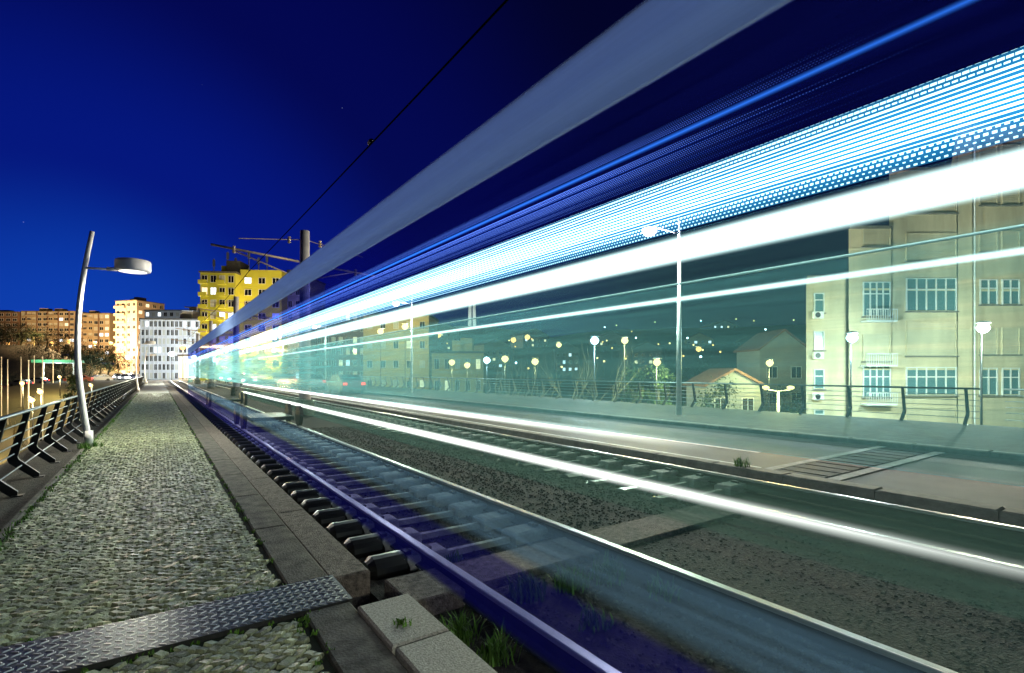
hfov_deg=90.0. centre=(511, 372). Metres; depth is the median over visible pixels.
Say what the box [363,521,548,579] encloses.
sleeper
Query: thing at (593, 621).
weed clump
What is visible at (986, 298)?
window
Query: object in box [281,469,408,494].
sleeper
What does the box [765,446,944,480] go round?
expansion joint
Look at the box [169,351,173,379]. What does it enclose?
street lamp
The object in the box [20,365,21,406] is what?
white pole
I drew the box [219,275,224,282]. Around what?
window
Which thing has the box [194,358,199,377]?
window
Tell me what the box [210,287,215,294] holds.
window
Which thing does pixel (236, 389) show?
catenary mast
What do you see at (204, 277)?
window
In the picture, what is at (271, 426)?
sleeper
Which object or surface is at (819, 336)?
window
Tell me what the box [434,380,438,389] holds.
window
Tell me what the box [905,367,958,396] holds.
window
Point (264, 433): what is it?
sleeper
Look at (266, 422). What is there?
sleeper
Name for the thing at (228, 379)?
parked car
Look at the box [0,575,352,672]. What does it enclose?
tread plate
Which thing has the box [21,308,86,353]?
apartment block
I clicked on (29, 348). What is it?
leafy tree
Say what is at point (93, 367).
leafy tree
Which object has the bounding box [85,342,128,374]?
leafy tree
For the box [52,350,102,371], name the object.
leafy tree
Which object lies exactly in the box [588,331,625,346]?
house
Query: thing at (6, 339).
leafy tree
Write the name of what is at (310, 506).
sleeper
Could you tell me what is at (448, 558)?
weed clump
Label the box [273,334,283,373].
street lamp
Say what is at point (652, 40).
tram
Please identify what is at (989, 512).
track kerb
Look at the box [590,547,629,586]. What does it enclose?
weed clump
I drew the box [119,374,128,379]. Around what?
parked car
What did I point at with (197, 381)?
catenary mast
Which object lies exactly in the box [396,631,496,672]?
granite slab
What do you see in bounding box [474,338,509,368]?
house
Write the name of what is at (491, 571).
joint slab
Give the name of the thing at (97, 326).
apartment block
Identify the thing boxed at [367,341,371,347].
window
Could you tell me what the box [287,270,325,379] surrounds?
apartment block
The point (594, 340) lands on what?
street lamp
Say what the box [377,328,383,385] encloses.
street lamp
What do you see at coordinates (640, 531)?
joint slab
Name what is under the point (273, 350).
window
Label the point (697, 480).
sleeper
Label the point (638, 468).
sleeper
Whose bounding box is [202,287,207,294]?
window
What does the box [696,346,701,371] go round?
street lamp
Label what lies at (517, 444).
sleeper
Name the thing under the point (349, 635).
kerb strip
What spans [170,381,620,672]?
rail
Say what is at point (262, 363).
window
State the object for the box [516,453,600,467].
sleeper
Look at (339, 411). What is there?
sleeper
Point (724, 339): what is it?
terrain
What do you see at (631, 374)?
leafy tree
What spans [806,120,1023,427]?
cream building
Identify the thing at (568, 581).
weed clump
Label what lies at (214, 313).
window
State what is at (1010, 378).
window
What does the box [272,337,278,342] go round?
window
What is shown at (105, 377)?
parked car
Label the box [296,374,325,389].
parked car
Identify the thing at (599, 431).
lane marking
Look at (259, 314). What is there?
window
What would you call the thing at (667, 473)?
sleeper
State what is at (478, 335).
hill
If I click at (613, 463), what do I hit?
sleeper
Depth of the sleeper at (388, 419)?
18.15 m
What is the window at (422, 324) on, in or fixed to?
in the apartment block at (395, 358)
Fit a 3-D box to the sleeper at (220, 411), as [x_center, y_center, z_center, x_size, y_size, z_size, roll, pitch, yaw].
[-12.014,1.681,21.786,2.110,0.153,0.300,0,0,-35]
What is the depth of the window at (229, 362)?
105.21 m
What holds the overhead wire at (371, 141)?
hanging from the catenary mast at (304, 357)
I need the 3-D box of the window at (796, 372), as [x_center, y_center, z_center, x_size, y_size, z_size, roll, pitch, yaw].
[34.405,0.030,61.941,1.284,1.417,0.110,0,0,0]
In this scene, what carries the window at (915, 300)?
in the cream building at (915, 327)
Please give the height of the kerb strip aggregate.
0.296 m
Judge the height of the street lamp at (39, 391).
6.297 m
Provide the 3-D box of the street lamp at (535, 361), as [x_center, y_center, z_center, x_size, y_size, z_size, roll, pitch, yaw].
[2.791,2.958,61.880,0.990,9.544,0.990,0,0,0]
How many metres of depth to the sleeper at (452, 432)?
14.21 m
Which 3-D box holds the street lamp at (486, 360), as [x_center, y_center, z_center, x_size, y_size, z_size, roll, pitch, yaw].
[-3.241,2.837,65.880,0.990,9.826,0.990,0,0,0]
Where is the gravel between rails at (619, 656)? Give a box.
[493,557,883,672]
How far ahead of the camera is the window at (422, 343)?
94.98 m
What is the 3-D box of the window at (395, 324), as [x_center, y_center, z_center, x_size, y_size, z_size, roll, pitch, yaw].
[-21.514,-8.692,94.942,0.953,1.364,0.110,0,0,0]
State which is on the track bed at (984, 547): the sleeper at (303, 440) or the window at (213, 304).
the sleeper at (303, 440)
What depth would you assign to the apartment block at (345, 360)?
120.00 m
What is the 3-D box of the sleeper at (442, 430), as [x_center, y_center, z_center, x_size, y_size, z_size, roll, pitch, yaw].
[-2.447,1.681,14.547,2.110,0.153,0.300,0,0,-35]
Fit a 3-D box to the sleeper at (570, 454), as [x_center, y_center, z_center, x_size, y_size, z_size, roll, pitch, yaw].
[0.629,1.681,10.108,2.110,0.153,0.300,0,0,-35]
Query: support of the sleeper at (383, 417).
on the track bed at (984, 547)
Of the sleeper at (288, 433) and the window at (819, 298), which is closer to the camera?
the sleeper at (288, 433)
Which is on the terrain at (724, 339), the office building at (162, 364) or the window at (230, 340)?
the office building at (162, 364)
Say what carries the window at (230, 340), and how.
in the yellow building at (217, 288)
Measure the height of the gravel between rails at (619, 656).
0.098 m
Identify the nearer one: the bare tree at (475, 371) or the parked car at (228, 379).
the bare tree at (475, 371)
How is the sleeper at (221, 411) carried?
on the track bed at (984, 547)
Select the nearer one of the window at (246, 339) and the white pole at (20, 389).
the white pole at (20, 389)
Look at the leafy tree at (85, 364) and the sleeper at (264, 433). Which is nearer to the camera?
the sleeper at (264, 433)
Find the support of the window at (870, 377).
in the cream building at (915, 327)
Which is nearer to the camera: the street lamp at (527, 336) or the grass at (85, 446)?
the grass at (85, 446)
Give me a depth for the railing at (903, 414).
20.62 m
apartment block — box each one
[0,310,20,344]
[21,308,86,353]
[81,311,114,361]
[144,307,199,317]
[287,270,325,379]
[315,303,381,380]
[362,304,438,389]
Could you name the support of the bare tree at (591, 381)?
on the terrain at (724, 339)
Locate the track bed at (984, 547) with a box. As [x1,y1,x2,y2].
[168,381,1023,672]
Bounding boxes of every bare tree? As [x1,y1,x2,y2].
[9,404,36,439]
[445,332,498,392]
[492,334,518,393]
[493,346,531,393]
[497,348,518,392]
[513,331,568,396]
[524,348,584,398]
[541,338,613,396]
[564,356,625,398]
[572,328,595,398]
[573,347,606,398]
[610,323,653,400]
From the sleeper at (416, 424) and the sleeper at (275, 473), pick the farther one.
the sleeper at (416, 424)
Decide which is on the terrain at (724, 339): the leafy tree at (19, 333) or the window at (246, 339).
the leafy tree at (19, 333)
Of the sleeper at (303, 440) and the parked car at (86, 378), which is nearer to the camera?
the sleeper at (303, 440)
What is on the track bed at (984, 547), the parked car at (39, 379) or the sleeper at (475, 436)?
the sleeper at (475, 436)
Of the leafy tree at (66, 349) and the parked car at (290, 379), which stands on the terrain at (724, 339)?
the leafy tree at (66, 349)
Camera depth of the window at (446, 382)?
84.97 m
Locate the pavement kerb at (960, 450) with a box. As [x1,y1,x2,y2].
[258,382,1023,460]
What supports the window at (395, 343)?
in the apartment block at (395, 358)
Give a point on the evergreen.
(71, 379)
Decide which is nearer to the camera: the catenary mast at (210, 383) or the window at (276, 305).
the catenary mast at (210, 383)
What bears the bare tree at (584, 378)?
on the terrain at (724, 339)
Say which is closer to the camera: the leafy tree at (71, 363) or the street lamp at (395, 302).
the street lamp at (395, 302)
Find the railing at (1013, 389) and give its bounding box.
[1004,388,1023,420]
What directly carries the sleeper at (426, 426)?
on the track bed at (984, 547)
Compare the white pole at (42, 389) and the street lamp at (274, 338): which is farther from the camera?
the street lamp at (274, 338)
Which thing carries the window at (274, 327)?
in the yellow building at (217, 288)
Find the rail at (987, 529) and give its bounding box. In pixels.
[203,380,1023,544]
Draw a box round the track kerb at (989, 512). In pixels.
[205,380,1023,526]
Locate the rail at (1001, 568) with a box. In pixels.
[201,382,1023,580]
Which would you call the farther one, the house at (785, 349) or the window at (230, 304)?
the window at (230, 304)
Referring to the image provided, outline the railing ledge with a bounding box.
[0,381,147,528]
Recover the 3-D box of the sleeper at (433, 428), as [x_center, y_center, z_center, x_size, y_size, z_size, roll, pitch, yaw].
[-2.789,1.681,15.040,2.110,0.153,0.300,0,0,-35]
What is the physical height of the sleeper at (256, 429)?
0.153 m
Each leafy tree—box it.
[0,316,27,345]
[0,320,15,344]
[0,328,16,347]
[0,369,29,385]
[3,343,47,365]
[4,320,36,345]
[5,321,33,344]
[12,326,49,345]
[13,328,56,348]
[18,324,71,348]
[22,340,65,359]
[29,356,74,379]
[32,343,84,371]
[42,341,74,369]
[48,331,88,359]
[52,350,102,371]
[59,352,118,374]
[70,344,121,376]
[70,345,100,367]
[82,343,109,364]
[83,348,117,374]
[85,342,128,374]
[105,352,134,372]
[609,360,653,402]
[635,363,675,404]
[636,355,693,405]
[670,356,723,403]
[695,374,745,409]
[764,382,805,413]
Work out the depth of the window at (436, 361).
84.97 m
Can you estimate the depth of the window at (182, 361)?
112.98 m
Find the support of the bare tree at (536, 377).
on the terrain at (724, 339)
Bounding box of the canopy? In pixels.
[31,360,83,376]
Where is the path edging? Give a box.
[0,382,147,540]
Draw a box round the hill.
[454,326,550,344]
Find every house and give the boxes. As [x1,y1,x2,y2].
[430,338,487,392]
[438,324,458,350]
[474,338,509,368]
[510,328,548,347]
[554,342,579,371]
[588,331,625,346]
[632,342,665,364]
[683,333,712,343]
[683,368,765,410]
[698,320,737,328]
[732,335,751,345]
[733,329,805,413]
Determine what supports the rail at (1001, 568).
on the track bed at (984, 547)
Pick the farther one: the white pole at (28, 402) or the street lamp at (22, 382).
the street lamp at (22, 382)
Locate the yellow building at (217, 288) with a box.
[198,252,286,380]
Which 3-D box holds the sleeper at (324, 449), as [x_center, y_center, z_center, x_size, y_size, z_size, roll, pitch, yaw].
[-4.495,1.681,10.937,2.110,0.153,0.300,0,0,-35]
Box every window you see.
[179,358,185,377]
[186,358,192,377]
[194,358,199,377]
[202,275,207,281]
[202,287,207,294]
[202,348,207,354]
[210,275,215,282]
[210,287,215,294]
[210,300,215,306]
[210,312,215,318]
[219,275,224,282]
[219,312,224,318]
[219,336,224,342]
[219,348,224,354]
[228,276,233,282]
[228,288,233,294]
[228,300,232,306]
[228,336,232,342]
[228,360,232,367]
[244,277,251,283]
[244,289,251,295]
[244,325,251,330]
[244,337,251,342]
[244,348,251,354]
[258,278,264,283]
[258,289,264,295]
[258,313,264,318]
[258,325,264,330]
[258,337,264,342]
[258,348,264,353]
[258,360,264,366]
[272,278,278,283]
[272,301,278,307]
[272,313,278,319]
[272,325,278,330]
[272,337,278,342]
[272,349,278,354]
[272,360,278,366]
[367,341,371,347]
[367,361,371,367]
[380,322,384,328]
[393,322,398,328]
[393,341,398,347]
[393,361,398,367]
[420,322,424,328]
[420,341,424,347]
[420,361,424,367]
[434,359,438,368]
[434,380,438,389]
[445,359,449,368]
[445,380,449,390]
[455,359,459,368]
[465,380,469,390]
[476,359,480,368]
[715,398,726,408]
[742,398,753,409]
[767,367,777,377]
[767,392,776,403]
[791,367,801,377]
[791,392,801,403]
[813,331,825,351]
[813,369,825,389]
[814,293,825,313]
[814,409,824,414]
[861,282,891,317]
[861,367,891,398]
[905,278,958,312]
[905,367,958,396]
[978,279,999,305]
[978,368,999,396]
[1000,279,1022,305]
[1000,368,1022,396]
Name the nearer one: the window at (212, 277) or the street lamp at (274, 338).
the street lamp at (274, 338)
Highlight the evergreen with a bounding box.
[60,372,78,421]
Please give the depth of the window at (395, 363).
94.98 m
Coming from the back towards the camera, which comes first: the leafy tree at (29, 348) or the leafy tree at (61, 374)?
the leafy tree at (29, 348)
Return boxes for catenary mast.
[171,333,213,383]
[175,321,239,387]
[185,296,277,395]
[211,230,374,416]
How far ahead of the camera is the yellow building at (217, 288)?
107.64 m
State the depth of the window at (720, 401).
47.98 m
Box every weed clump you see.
[392,617,411,628]
[440,607,489,646]
[444,549,462,562]
[475,615,526,666]
[505,566,551,604]
[546,562,592,594]
[573,603,617,634]
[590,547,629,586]
[646,571,684,601]
[734,456,751,467]
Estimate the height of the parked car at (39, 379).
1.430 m
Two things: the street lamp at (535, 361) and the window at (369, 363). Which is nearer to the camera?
the street lamp at (535, 361)
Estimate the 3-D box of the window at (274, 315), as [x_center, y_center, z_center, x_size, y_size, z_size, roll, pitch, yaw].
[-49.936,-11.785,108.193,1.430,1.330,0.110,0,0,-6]
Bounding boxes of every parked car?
[8,380,33,385]
[29,377,49,383]
[63,375,92,382]
[91,374,112,381]
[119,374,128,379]
[129,374,138,379]
[225,373,232,382]
[239,374,256,385]
[273,374,296,386]
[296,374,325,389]
[326,375,365,393]
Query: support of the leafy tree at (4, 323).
on the terrain at (724, 339)
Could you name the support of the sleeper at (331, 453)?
on the track bed at (984, 547)
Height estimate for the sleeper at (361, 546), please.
0.153 m
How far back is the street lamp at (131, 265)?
10.63 m
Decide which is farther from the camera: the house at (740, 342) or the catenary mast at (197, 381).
the house at (740, 342)
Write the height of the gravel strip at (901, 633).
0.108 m
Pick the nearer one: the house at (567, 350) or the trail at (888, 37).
the trail at (888, 37)
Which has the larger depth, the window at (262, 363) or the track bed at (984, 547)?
the window at (262, 363)
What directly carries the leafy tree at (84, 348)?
on the terrain at (724, 339)
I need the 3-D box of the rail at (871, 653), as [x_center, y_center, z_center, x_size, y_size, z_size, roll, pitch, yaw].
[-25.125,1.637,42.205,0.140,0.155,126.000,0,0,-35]
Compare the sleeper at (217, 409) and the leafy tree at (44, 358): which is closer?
the sleeper at (217, 409)
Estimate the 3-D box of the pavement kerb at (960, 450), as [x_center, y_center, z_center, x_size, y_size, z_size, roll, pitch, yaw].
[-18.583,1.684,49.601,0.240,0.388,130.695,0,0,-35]
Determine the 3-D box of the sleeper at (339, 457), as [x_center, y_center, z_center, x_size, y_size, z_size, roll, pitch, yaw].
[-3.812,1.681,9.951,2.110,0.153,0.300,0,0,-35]
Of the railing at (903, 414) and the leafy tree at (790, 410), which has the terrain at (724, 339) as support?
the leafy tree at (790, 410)
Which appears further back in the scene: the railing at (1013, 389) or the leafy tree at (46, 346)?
the leafy tree at (46, 346)
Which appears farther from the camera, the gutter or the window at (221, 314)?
the window at (221, 314)
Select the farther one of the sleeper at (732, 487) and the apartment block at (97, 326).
the apartment block at (97, 326)
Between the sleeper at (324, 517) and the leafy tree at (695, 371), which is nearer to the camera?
the sleeper at (324, 517)
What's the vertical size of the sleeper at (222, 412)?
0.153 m
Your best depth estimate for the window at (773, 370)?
61.97 m
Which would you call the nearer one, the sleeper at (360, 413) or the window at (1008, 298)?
the sleeper at (360, 413)
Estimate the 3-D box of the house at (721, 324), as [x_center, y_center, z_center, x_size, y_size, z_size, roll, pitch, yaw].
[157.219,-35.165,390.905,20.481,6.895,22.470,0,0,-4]
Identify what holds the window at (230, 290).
in the yellow building at (217, 288)
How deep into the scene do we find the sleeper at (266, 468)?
9.38 m
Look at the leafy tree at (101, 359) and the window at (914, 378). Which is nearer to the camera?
the window at (914, 378)
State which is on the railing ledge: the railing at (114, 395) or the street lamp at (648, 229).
the railing at (114, 395)
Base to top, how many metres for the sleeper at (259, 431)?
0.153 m
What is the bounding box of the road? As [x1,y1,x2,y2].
[218,381,1023,509]
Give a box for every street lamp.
[19,380,24,415]
[28,396,35,433]
[36,388,42,440]
[57,375,60,395]
[74,231,150,444]
[135,334,155,391]
[144,351,155,383]
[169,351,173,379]
[249,342,257,378]
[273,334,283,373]
[290,337,295,373]
[312,321,325,378]
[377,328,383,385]
[392,295,412,392]
[401,323,407,387]
[449,358,454,365]
[464,361,469,391]
[483,356,489,391]
[501,354,508,361]
[511,337,515,394]
[524,334,529,395]
[531,357,537,395]
[590,335,598,395]
[621,336,627,401]
[642,215,681,414]
[653,357,660,403]
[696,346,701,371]
[762,386,793,411]
[765,358,773,410]
[846,331,857,416]
[975,321,990,424]
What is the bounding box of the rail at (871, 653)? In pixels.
[179,381,957,672]
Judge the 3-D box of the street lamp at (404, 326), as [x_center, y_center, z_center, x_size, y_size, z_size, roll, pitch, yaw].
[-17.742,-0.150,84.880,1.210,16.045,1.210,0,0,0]
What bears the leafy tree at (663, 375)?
on the terrain at (724, 339)
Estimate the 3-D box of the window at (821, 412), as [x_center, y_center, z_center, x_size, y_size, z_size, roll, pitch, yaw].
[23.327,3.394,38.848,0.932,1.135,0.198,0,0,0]
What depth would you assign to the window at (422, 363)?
94.98 m
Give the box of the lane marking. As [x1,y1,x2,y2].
[216,381,761,467]
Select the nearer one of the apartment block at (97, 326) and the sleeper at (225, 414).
the sleeper at (225, 414)
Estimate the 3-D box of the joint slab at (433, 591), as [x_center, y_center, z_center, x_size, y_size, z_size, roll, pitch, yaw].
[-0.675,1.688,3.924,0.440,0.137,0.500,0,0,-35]
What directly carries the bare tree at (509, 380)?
on the terrain at (724, 339)
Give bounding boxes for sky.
[0,0,1023,363]
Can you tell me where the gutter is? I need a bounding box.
[257,382,1023,465]
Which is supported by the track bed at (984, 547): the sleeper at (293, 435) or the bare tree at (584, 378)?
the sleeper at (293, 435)
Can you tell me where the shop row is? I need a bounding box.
[177,354,199,379]
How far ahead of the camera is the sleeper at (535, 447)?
11.26 m
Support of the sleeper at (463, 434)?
on the track bed at (984, 547)
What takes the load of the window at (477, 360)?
in the house at (443, 369)
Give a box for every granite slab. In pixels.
[358,594,448,656]
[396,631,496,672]
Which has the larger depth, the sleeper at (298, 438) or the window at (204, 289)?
the window at (204, 289)
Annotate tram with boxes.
[188,0,1023,473]
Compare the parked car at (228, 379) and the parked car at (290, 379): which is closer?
the parked car at (290, 379)
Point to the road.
(998, 484)
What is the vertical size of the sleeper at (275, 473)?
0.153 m
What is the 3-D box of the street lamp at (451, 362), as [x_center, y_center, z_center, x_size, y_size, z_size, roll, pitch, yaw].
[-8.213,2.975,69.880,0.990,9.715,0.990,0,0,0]
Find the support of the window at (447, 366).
in the house at (443, 369)
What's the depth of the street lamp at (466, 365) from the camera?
69.65 m
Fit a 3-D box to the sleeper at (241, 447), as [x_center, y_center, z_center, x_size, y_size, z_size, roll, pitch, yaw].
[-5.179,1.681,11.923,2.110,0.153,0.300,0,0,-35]
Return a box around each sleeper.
[195,405,233,407]
[198,407,244,410]
[199,407,245,411]
[200,408,247,412]
[201,409,250,413]
[202,410,253,414]
[203,411,255,415]
[204,412,258,415]
[210,419,256,422]
[212,420,264,424]
[214,420,278,425]
[215,421,281,427]
[217,422,285,429]
[219,424,290,431]
[222,426,293,433]
[224,427,298,435]
[226,429,303,438]
[229,431,309,441]
[232,433,315,444]
[235,436,321,446]
[238,438,327,450]
[242,441,334,454]
[246,444,342,458]
[250,447,351,462]
[255,451,360,467]
[260,455,370,473]
[266,459,382,479]
[273,464,394,487]
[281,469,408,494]
[290,475,424,503]
[300,482,442,514]
[312,490,462,526]
[314,409,354,411]
[314,410,359,412]
[317,410,364,413]
[321,411,369,414]
[325,412,374,416]
[326,499,487,540]
[330,413,379,417]
[334,414,385,418]
[338,415,391,419]
[342,509,515,558]
[344,417,398,421]
[350,418,404,422]
[355,419,411,424]
[361,420,419,425]
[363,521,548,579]
[368,422,426,427]
[376,423,435,429]
[382,425,444,430]
[390,427,453,432]
[399,429,464,435]
[407,431,474,437]
[417,433,486,440]
[429,435,499,443]
[439,438,512,446]
[452,440,527,449]
[466,443,543,453]
[481,446,560,457]
[498,450,579,462]
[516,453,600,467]
[537,458,623,473]
[560,462,649,480]
[586,467,679,487]
[616,473,714,496]
[649,480,749,505]
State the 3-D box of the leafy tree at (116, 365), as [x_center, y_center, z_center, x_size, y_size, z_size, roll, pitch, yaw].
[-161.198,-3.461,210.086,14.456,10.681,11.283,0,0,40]
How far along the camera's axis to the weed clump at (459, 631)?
3.34 m
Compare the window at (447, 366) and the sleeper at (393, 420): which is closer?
the sleeper at (393, 420)
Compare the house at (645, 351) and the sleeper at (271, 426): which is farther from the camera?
the house at (645, 351)
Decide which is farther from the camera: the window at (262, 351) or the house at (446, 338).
the house at (446, 338)
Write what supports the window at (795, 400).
in the house at (785, 349)
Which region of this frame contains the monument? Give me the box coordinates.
[468,300,475,325]
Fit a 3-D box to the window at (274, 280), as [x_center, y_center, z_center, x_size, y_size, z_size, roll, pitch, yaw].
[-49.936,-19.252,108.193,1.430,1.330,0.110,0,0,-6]
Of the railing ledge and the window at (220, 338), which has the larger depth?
the window at (220, 338)
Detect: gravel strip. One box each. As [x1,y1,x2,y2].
[182,381,735,549]
[632,515,1023,672]
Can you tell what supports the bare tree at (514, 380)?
on the terrain at (724, 339)
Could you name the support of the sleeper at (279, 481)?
on the track bed at (984, 547)
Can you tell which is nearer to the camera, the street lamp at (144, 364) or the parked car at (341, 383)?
the parked car at (341, 383)
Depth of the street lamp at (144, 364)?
68.32 m
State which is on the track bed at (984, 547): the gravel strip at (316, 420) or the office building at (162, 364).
the gravel strip at (316, 420)
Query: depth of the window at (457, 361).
84.97 m
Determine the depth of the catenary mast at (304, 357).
19.03 m
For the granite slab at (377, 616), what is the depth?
3.14 m
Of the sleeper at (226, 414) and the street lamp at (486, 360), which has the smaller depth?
the sleeper at (226, 414)
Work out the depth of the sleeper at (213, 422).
17.00 m
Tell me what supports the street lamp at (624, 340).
on the terrain at (724, 339)
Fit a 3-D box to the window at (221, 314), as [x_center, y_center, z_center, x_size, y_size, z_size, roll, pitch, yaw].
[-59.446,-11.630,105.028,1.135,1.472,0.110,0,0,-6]
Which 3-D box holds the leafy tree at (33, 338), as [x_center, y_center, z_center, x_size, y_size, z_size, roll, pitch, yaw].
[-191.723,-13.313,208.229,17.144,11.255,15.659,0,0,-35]
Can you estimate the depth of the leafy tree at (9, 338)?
202.71 m
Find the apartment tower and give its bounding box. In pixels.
[113,297,163,375]
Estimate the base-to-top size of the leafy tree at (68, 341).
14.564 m
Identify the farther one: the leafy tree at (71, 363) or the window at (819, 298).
the leafy tree at (71, 363)
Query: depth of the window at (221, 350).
105.06 m
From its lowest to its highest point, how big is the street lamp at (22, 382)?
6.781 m
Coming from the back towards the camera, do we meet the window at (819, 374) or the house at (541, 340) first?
the house at (541, 340)
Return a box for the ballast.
[265,425,1023,672]
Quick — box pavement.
[257,380,1023,452]
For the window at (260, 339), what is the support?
in the yellow building at (217, 288)
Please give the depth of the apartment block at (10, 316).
300.00 m
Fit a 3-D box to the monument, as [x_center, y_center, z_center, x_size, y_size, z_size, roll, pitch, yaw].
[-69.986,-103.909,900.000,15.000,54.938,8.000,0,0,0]
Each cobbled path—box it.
[0,393,329,672]
[137,381,168,393]
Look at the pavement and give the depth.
15.50 m
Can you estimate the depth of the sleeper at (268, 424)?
16.36 m
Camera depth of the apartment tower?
269.71 m
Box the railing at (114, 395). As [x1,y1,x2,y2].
[0,376,143,496]
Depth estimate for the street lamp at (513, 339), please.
134.95 m
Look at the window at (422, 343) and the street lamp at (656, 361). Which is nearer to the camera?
the street lamp at (656, 361)
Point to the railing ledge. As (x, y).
(21, 482)
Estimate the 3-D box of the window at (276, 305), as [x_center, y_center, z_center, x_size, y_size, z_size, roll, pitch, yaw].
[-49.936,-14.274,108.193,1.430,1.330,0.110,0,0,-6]
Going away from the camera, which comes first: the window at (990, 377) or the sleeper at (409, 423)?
the sleeper at (409, 423)
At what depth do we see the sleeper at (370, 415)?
19.59 m
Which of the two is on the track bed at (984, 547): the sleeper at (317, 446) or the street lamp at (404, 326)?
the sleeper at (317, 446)
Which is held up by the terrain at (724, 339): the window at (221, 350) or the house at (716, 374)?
the house at (716, 374)
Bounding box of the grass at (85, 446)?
[0,394,334,672]
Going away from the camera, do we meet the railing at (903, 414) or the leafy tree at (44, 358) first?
the railing at (903, 414)
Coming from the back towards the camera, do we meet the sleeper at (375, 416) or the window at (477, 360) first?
the window at (477, 360)
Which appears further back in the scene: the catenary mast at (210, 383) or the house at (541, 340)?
the house at (541, 340)
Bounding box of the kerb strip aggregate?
[165,381,369,609]
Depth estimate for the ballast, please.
4.43 m
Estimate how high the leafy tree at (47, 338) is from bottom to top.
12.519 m
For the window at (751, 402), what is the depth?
47.98 m
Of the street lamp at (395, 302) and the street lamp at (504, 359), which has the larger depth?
the street lamp at (504, 359)
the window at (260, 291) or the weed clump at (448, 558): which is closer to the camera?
the weed clump at (448, 558)
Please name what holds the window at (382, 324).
in the apartment block at (395, 358)
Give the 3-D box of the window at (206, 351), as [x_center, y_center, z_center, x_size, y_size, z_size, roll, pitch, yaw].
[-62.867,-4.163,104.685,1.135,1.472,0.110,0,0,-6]
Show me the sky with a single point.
(166, 131)
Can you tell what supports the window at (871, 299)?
in the cream building at (915, 327)
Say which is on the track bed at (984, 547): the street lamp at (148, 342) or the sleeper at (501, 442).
the sleeper at (501, 442)
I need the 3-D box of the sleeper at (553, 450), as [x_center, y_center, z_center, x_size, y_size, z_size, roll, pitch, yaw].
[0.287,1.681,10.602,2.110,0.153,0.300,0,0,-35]
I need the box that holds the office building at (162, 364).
[140,311,199,379]
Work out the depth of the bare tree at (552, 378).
47.35 m
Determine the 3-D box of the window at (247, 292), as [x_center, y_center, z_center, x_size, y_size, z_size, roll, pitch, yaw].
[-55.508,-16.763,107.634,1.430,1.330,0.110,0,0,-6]
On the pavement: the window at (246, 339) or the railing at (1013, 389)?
the railing at (1013, 389)
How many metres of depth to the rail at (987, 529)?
6.59 m
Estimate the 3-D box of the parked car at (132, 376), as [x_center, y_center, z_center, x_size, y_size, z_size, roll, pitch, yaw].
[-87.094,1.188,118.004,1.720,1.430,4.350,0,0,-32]
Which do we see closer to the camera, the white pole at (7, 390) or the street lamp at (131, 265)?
the street lamp at (131, 265)
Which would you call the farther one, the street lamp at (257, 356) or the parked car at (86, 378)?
the parked car at (86, 378)
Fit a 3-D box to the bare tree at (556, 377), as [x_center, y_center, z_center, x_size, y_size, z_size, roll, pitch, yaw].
[6.592,1.474,56.961,10.072,12.356,5.120,0,0,-35]
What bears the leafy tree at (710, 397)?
on the terrain at (724, 339)
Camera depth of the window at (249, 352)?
107.63 m
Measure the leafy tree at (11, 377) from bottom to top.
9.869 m
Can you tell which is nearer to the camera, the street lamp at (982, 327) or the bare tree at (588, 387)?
the street lamp at (982, 327)
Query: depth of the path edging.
6.64 m
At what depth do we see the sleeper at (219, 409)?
23.16 m
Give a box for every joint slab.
[384,568,464,615]
[453,537,599,588]
[585,503,740,547]
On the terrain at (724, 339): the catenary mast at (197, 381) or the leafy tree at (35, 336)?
the leafy tree at (35, 336)
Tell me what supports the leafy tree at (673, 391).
on the terrain at (724, 339)
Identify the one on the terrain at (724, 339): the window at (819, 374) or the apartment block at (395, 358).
the apartment block at (395, 358)
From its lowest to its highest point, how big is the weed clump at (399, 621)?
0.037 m
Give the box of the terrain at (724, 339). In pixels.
[0,324,805,464]
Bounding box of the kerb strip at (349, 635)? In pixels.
[163,381,408,672]
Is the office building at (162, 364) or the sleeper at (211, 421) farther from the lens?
the office building at (162, 364)
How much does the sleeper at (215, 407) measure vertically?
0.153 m
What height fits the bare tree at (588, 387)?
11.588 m
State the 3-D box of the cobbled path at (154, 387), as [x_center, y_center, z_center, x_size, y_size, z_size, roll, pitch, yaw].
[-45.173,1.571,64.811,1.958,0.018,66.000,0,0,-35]
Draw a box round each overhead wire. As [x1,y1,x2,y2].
[178,0,507,349]
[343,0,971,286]
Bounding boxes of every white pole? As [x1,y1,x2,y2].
[1,357,1,415]
[7,359,7,424]
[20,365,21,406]
[28,360,29,443]
[42,356,42,439]
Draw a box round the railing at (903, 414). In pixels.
[324,375,980,424]
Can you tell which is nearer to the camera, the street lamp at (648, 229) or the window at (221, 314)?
the street lamp at (648, 229)
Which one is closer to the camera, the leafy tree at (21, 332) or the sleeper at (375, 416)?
the sleeper at (375, 416)
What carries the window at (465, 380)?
in the house at (443, 369)
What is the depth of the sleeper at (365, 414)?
20.08 m
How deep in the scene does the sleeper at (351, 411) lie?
21.57 m
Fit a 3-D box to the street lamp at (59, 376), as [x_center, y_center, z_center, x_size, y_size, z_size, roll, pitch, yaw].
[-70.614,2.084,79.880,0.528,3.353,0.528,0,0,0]

